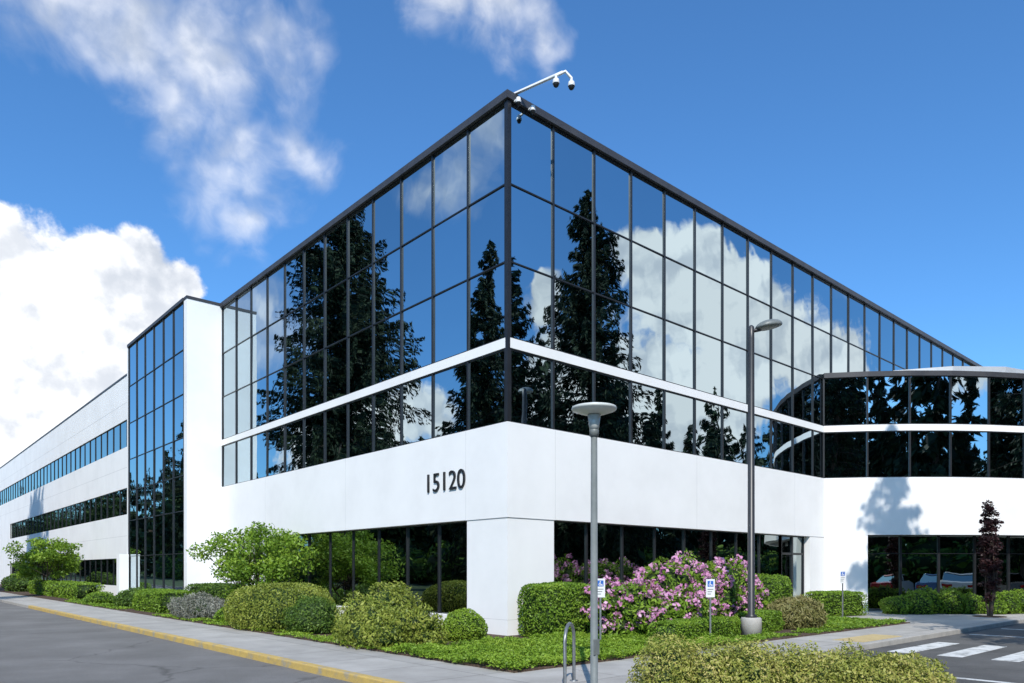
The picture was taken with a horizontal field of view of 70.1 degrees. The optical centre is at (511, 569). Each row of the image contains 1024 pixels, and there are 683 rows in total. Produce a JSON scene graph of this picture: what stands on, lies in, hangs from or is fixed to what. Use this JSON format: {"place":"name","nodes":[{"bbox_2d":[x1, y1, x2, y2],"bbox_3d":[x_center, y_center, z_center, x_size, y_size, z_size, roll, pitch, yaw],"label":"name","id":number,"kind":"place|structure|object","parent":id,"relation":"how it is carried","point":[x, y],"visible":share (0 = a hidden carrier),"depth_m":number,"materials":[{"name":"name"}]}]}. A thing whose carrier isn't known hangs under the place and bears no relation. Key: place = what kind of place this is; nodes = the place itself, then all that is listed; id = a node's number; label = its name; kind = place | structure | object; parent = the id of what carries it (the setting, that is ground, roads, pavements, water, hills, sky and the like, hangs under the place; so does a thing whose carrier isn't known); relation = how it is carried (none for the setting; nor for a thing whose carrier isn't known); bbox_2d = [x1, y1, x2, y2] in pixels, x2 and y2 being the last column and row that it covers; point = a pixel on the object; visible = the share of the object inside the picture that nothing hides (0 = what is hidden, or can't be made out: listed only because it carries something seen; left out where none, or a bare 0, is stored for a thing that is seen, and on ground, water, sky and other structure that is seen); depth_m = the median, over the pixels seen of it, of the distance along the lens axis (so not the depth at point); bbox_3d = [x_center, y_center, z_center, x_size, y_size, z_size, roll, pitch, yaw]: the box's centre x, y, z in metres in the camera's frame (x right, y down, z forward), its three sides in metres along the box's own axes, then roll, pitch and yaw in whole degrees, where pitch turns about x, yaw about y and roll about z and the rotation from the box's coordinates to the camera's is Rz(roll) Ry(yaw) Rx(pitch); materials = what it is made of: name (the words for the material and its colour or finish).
{"place":"outdoors","nodes":[
{"label":"outdoors","id":0,"kind":"place"},
{"bbox_2d":[0,602,352,682],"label":"road","id":1,"kind":"structure","parent":0,"point":[37,646],"depth_m":14.03,"materials":[{"name":"grey asphalt"}]},
{"bbox_2d":[0,592,1023,682],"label":"sidewalk","id":2,"kind":"structure","parent":0,"point":[402,668],"depth_m":15.27,"materials":[{"name":"concrete"}]},
{"bbox_2d":[0,298,1023,635],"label":"white walls","id":3,"kind":"structure","parent":2,"relation":"on","point":[518,476],"depth_m":25.18,"materials":[{"name":"paint"}]},
{"bbox_2d":[2,403,550,619],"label":"panel joints","id":4,"kind":"object","parent":3,"relation":"attached to","point":[345,502],"visible":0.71,"depth_m":23.25,"materials":[{"name":"grey"}]},
{"bbox_2d":[427,469,464,492],"bbox_3d":[-1.746,-2.345,19.224,0.040,0.496,1.640,0,0,-42],"label":"building number","id":5,"kind":"object","parent":3,"relation":"attached to","point":[444,480],"visible":1,"depth_m":19.24,"materials":[{"name":"black paint"}]},
{"bbox_2d":[0,421,1023,612],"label":"tinted window glass","id":6,"kind":"object","parent":3,"relation":"in","point":[956,572],"visible":0.58,"depth_m":24.52,"materials":[{"name":"black glass"}]},
{"bbox_2d":[0,89,1023,467],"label":"roof coping","id":7,"kind":"object","parent":3,"relation":"on","point":[486,111],"visible":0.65,"depth_m":24.30,"materials":[{"name":"black metal"}]},
{"bbox_2d":[2,99,1023,613],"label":"window mullions","id":8,"kind":"object","parent":3,"relation":"attached to","point":[506,185],"depth_m":23.69,"materials":[{"name":"black metal"}]},
{"bbox_2d":[129,105,1023,589],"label":"curtain wall glass","id":9,"kind":"object","parent":3,"relation":"attached to","point":[531,291],"visible":0.91,"depth_m":22.86,"materials":[{"name":"blue glass"}]},
{"bbox_2d":[893,366,1023,372],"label":"entrance canopy fascia","id":10,"kind":"structure","parent":3,"relation":"attached to","point":[986,368],"depth_m":31.75,"materials":[{"name":"grey metal"}]},
{"bbox_2d":[563,622,577,682],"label":"bicycle rack","id":11,"kind":"object","parent":2,"relation":"on","point":[568,624],"visible":1,"depth_m":10.13,"materials":[{"name":"metal"}]},
{"bbox_2d":[571,402,616,682],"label":"street lamp","id":12,"kind":"object","parent":2,"relation":"on","point":[593,411],"visible":1,"depth_m":9.46,"materials":[{"name":"metal"}]},
{"bbox_2d":[803,590,868,616],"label":"clipped hedge","id":13,"kind":"object","parent":2,"relation":"on","point":[831,601],"visible":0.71,"depth_m":25.11,"materials":[{"name":"green plant"}]},
{"bbox_2d":[834,634,900,641],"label":"tactile paving","id":14,"kind":"structure","parent":2,"relation":"on","point":[868,638],"depth_m":16.98,"materials":[{"name":"yellow concrete"}]},
{"bbox_2d":[878,585,1023,614],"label":"shrub row","id":15,"kind":"object","parent":2,"relation":"on","point":[925,600],"visible":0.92,"depth_m":26.39,"materials":[{"name":"green plant"}]},
{"bbox_2d":[973,615,1006,617],"bbox_3d":[16.339,1.585,24.975,1.000,0.030,1.000,0,0,-42],"label":"tree pit","id":16,"kind":"object","parent":2,"relation":"on","point":[989,616],"visible":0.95,"depth_m":24.75,"materials":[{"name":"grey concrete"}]},
{"bbox_2d":[975,500,1003,615],"bbox_3d":[16.328,-0.404,24.962,0.932,4.018,0.879,0,0,-42],"label":"purple leaf tree","id":17,"kind":"object","parent":16,"relation":"in","point":[991,565],"visible":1,"depth_m":24.87,"materials":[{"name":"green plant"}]},
{"bbox_2d":[0,0,1023,466],"label":"sky","id":18,"kind":"structure","parent":0,"point":[154,154],"materials":[{"name":"blue"}]},
{"bbox_2d":[840,623,1023,682],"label":"parking lot","id":19,"kind":"structure","parent":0,"point":[982,666],"depth_m":15.04,"materials":[{"name":"grey asphalt"}]},
{"bbox_2d":[887,642,1023,661],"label":"crosswalk marking","id":20,"kind":"object","parent":19,"relation":"on","point":[1017,657],"visible":0.91,"depth_m":15.55,"materials":[{"name":"paint"}]},
{"bbox_2d":[955,628,1023,682],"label":"parking stall marking","id":21,"kind":"object","parent":19,"relation":"on","point":[988,680],"visible":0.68,"depth_m":11.54,"materials":[{"name":"paint"}]},
{"label":"ground","id":22,"kind":"structure","parent":0,"visible":0},
{"bbox_2d":[28,605,404,682],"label":"yellow kerb","id":23,"kind":"structure","parent":22,"relation":"on","point":[341,674],"depth_m":14.28,"materials":[{"name":"paint"}]},
{"bbox_2d":[0,584,909,672],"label":"planting bed","id":24,"kind":"object","parent":22,"relation":"on","point":[473,664],"visible":0.14,"depth_m":16.98,"materials":[{"name":"green plant"}]},
{"bbox_2d":[1,573,42,591],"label":"round shrub","id":25,"kind":"object","parent":24,"relation":"on","point":[11,583],"visible":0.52,"depth_m":53.04,"materials":[{"name":"green plant"}]},
{"bbox_2d":[2,537,85,580],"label":"maple tree","id":26,"kind":"object","parent":24,"relation":"on","point":[50,556],"visible":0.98,"depth_m":45.10,"materials":[{"name":"green plant"}]},
{"bbox_2d":[27,580,104,599],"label":"clipped hedge","id":27,"kind":"object","parent":24,"relation":"on","point":[71,589],"visible":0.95,"depth_m":40.74,"materials":[{"name":"green plant"}]},
{"bbox_2d":[82,591,114,603],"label":"round shrub","id":28,"kind":"object","parent":24,"relation":"on","point":[101,597],"visible":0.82,"depth_m":33.06,"materials":[{"name":"green plant"}]},
{"bbox_2d":[64,599,132,609],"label":"ground cover","id":29,"kind":"object","parent":24,"relation":"on","point":[108,605],"visible":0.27,"depth_m":32.23,"materials":[{"name":"green plant"}]},
{"bbox_2d":[112,587,146,606],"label":"round shrub","id":30,"kind":"object","parent":24,"relation":"on","point":[125,598],"visible":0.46,"depth_m":30.43,"materials":[{"name":"green plant"}]},
{"bbox_2d":[131,588,191,612],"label":"clipped hedge","id":31,"kind":"object","parent":24,"relation":"on","point":[155,600],"visible":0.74,"depth_m":27.00,"materials":[{"name":"green plant"}]},
{"bbox_2d":[166,591,228,620],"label":"lavender shrub","id":32,"kind":"object","parent":24,"relation":"on","point":[204,605],"visible":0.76,"depth_m":23.05,"materials":[{"name":"grey plant"}]},
{"bbox_2d":[184,582,244,599],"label":"clipped hedge","id":33,"kind":"object","parent":24,"relation":"on","point":[213,589],"visible":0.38,"depth_m":27.51,"materials":[{"name":"green plant"}]},
{"bbox_2d":[212,607,229,621],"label":"round shrub","id":34,"kind":"object","parent":24,"relation":"on","point":[218,616],"visible":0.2,"depth_m":21.49,"materials":[{"name":"green plant"}]},
{"bbox_2d":[186,521,319,598],"bbox_3d":[-8.736,-0.010,24.812,4.221,3.272,4.102,0,0,-42],"label":"maple tree","id":35,"kind":"object","parent":24,"relation":"on","point":[270,566],"visible":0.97,"depth_m":24.21,"materials":[{"name":"green plant"}]},
{"bbox_2d":[223,581,336,631],"bbox_3d":[-6.317,0.963,20.017,2.614,1.330,3.813,0,0,-42],"label":"round shrub","id":36,"kind":"object","parent":24,"relation":"on","point":[264,605],"visible":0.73,"depth_m":19.01,"materials":[{"name":"green plant"}]},
{"bbox_2d":[152,613,449,651],"bbox_3d":[-6.665,1.509,20.080,1.850,0.175,15.408,0,0,-42],"label":"ground cover","id":37,"kind":"object","parent":24,"relation":"on","point":[288,632],"visible":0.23,"depth_m":17.57,"materials":[{"name":"green plant"}]},
{"bbox_2d":[279,594,339,633],"bbox_3d":[-5.072,1.119,18.328,1.374,1.012,1.801,0,0,-42],"label":"dark shrub","id":38,"kind":"object","parent":24,"relation":"on","point":[309,614],"visible":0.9,"depth_m":17.86,"materials":[{"name":"green plant"}]},
{"bbox_2d":[337,595,396,626],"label":"spreading shrub","id":39,"kind":"object","parent":24,"relation":"on","point":[367,601],"depth_m":17.73,"materials":[{"name":"green plant"}]},
{"bbox_2d":[330,590,449,649],"bbox_3d":[-2.859,1.042,15.798,2.145,1.189,3.540,0,0,-28],"label":"spreading shrub","id":40,"kind":"object","parent":24,"relation":"on","point":[370,624],"visible":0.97,"depth_m":14.79,"materials":[{"name":"green plant"}]},
{"bbox_2d":[365,577,421,612],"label":"shrub","id":41,"kind":"object","parent":24,"relation":"on","point":[396,596],"visible":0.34,"depth_m":18.12,"materials":[{"name":"green plant"}]},
{"bbox_2d":[441,608,488,641],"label":"round shrub","id":42,"kind":"object","parent":24,"relation":"on","point":[462,624],"visible":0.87,"depth_m":16.03,"materials":[{"name":"green plant"}]},
{"bbox_2d":[516,581,589,636],"bbox_3d":[1.059,0.940,17.268,1.736,1.370,1.307,0,0,-42],"label":"clipped hedge","id":43,"kind":"object","parent":24,"relation":"on","point":[551,607],"visible":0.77,"depth_m":16.74,"materials":[{"name":"green plant"}]},
{"bbox_2d":[391,631,730,669],"bbox_3d":[1.210,1.462,14.598,6.359,0.280,3.530,0,0,-42],"label":"ground cover","id":44,"kind":"object","parent":24,"relation":"on","point":[533,649],"visible":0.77,"depth_m":13.43,"materials":[{"name":"green plant"}]},
{"bbox_2d":[598,579,604,639],"bbox_3d":[1.863,0.890,15.381,0.192,1.420,0.035,0,0,0],"label":"accessible parking sign","id":45,"kind":"object","parent":24,"relation":"on","point":[601,587],"visible":0.88,"depth_m":15.37,"materials":[{"name":"metal"}]},
{"bbox_2d":[580,550,775,636],"bbox_3d":[4.486,0.570,18.859,2.906,2.194,7.396,0,0,37],"label":"rhododendron bush","id":46,"kind":"object","parent":24,"relation":"on","point":[671,589],"visible":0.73,"depth_m":16.99,"materials":[{"name":"pink plant"}]},
{"bbox_2d":[646,616,740,640],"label":"hedge","id":47,"kind":"object","parent":24,"relation":"on","point":[692,628],"visible":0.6,"depth_m":15.83,"materials":[{"name":"green plant"}]},
{"bbox_2d":[706,579,714,633],"bbox_3d":[4.341,0.900,15.980,0.192,1.400,0.035,0,0,0],"label":"accessible parking sign","id":48,"kind":"object","parent":24,"relation":"on","point":[710,588],"visible":0.98,"depth_m":15.97,"materials":[{"name":"metal"}]},
{"bbox_2d":[732,609,784,632],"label":"hedge","id":49,"kind":"object","parent":24,"relation":"on","point":[772,621],"visible":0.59,"depth_m":18.39,"materials":[{"name":"green plant"}]},
{"bbox_2d":[741,319,782,635],"bbox_3d":[5.941,-2.179,17.366,0.979,7.558,0.479,0,0,1],"label":"parking lot lamp","id":50,"kind":"object","parent":24,"relation":"on","point":[751,622],"visible":0.93,"depth_m":17.30,"materials":[{"name":"grey metal"}]},
{"bbox_2d":[755,573,792,604],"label":"clipped hedge","id":51,"kind":"object","parent":24,"relation":"on","point":[778,586],"visible":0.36,"depth_m":21.62,"materials":[{"name":"green plant"}]},
{"bbox_2d":[712,626,843,643],"bbox_3d":[6.491,1.531,17.571,5.568,0.142,0.848,0,0,-42],"label":"ground cover","id":52,"kind":"object","parent":24,"relation":"on","point":[763,636],"visible":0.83,"depth_m":17.31,"materials":[{"name":"green plant"}]},
{"bbox_2d":[766,593,827,629],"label":"bush","id":53,"kind":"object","parent":24,"relation":"on","point":[802,611],"depth_m":19.32,"materials":[{"name":"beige plant"}]},
{"bbox_2d":[840,571,845,616],"bbox_3d":[10.415,0.810,22.994,0.192,1.580,0.035,0,0,0],"label":"accessible parking sign","id":54,"kind":"object","parent":24,"relation":"on","point":[842,577],"visible":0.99,"depth_m":22.98,"materials":[{"name":"metal"}]},
{"bbox_2d":[823,615,906,628],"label":"ground cover","id":55,"kind":"object","parent":24,"relation":"on","point":[848,622],"visible":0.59,"depth_m":21.14,"materials":[{"name":"green plant"}]},
{"bbox_2d":[0,599,1023,659],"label":"concrete kerb","id":56,"kind":"structure","parent":22,"relation":"on","point":[891,641],"depth_m":18.43,"materials":[{"name":"grey concrete"}]},
{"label":"roof","id":57,"kind":"object","parent":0,"visible":0},
{"bbox_2d":[514,70,574,113],"bbox_3d":[0.656,-11.377,17.442,1.832,0.594,0.576,0,0,25],"label":"security camera","id":58,"kind":"object","parent":57,"relation":"attached to","point":[555,83],"visible":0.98,"depth_m":17.21,"materials":[{"name":"white plastic"}]},
{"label":"planting island","id":59,"kind":"object","parent":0,"visible":0},
{"bbox_2d":[626,632,958,682],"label":"spirea shrubs","id":60,"kind":"object","parent":59,"relation":"on","point":[745,662],"visible":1,"depth_m":7.72,"materials":[{"name":"green plant"}]}
]}

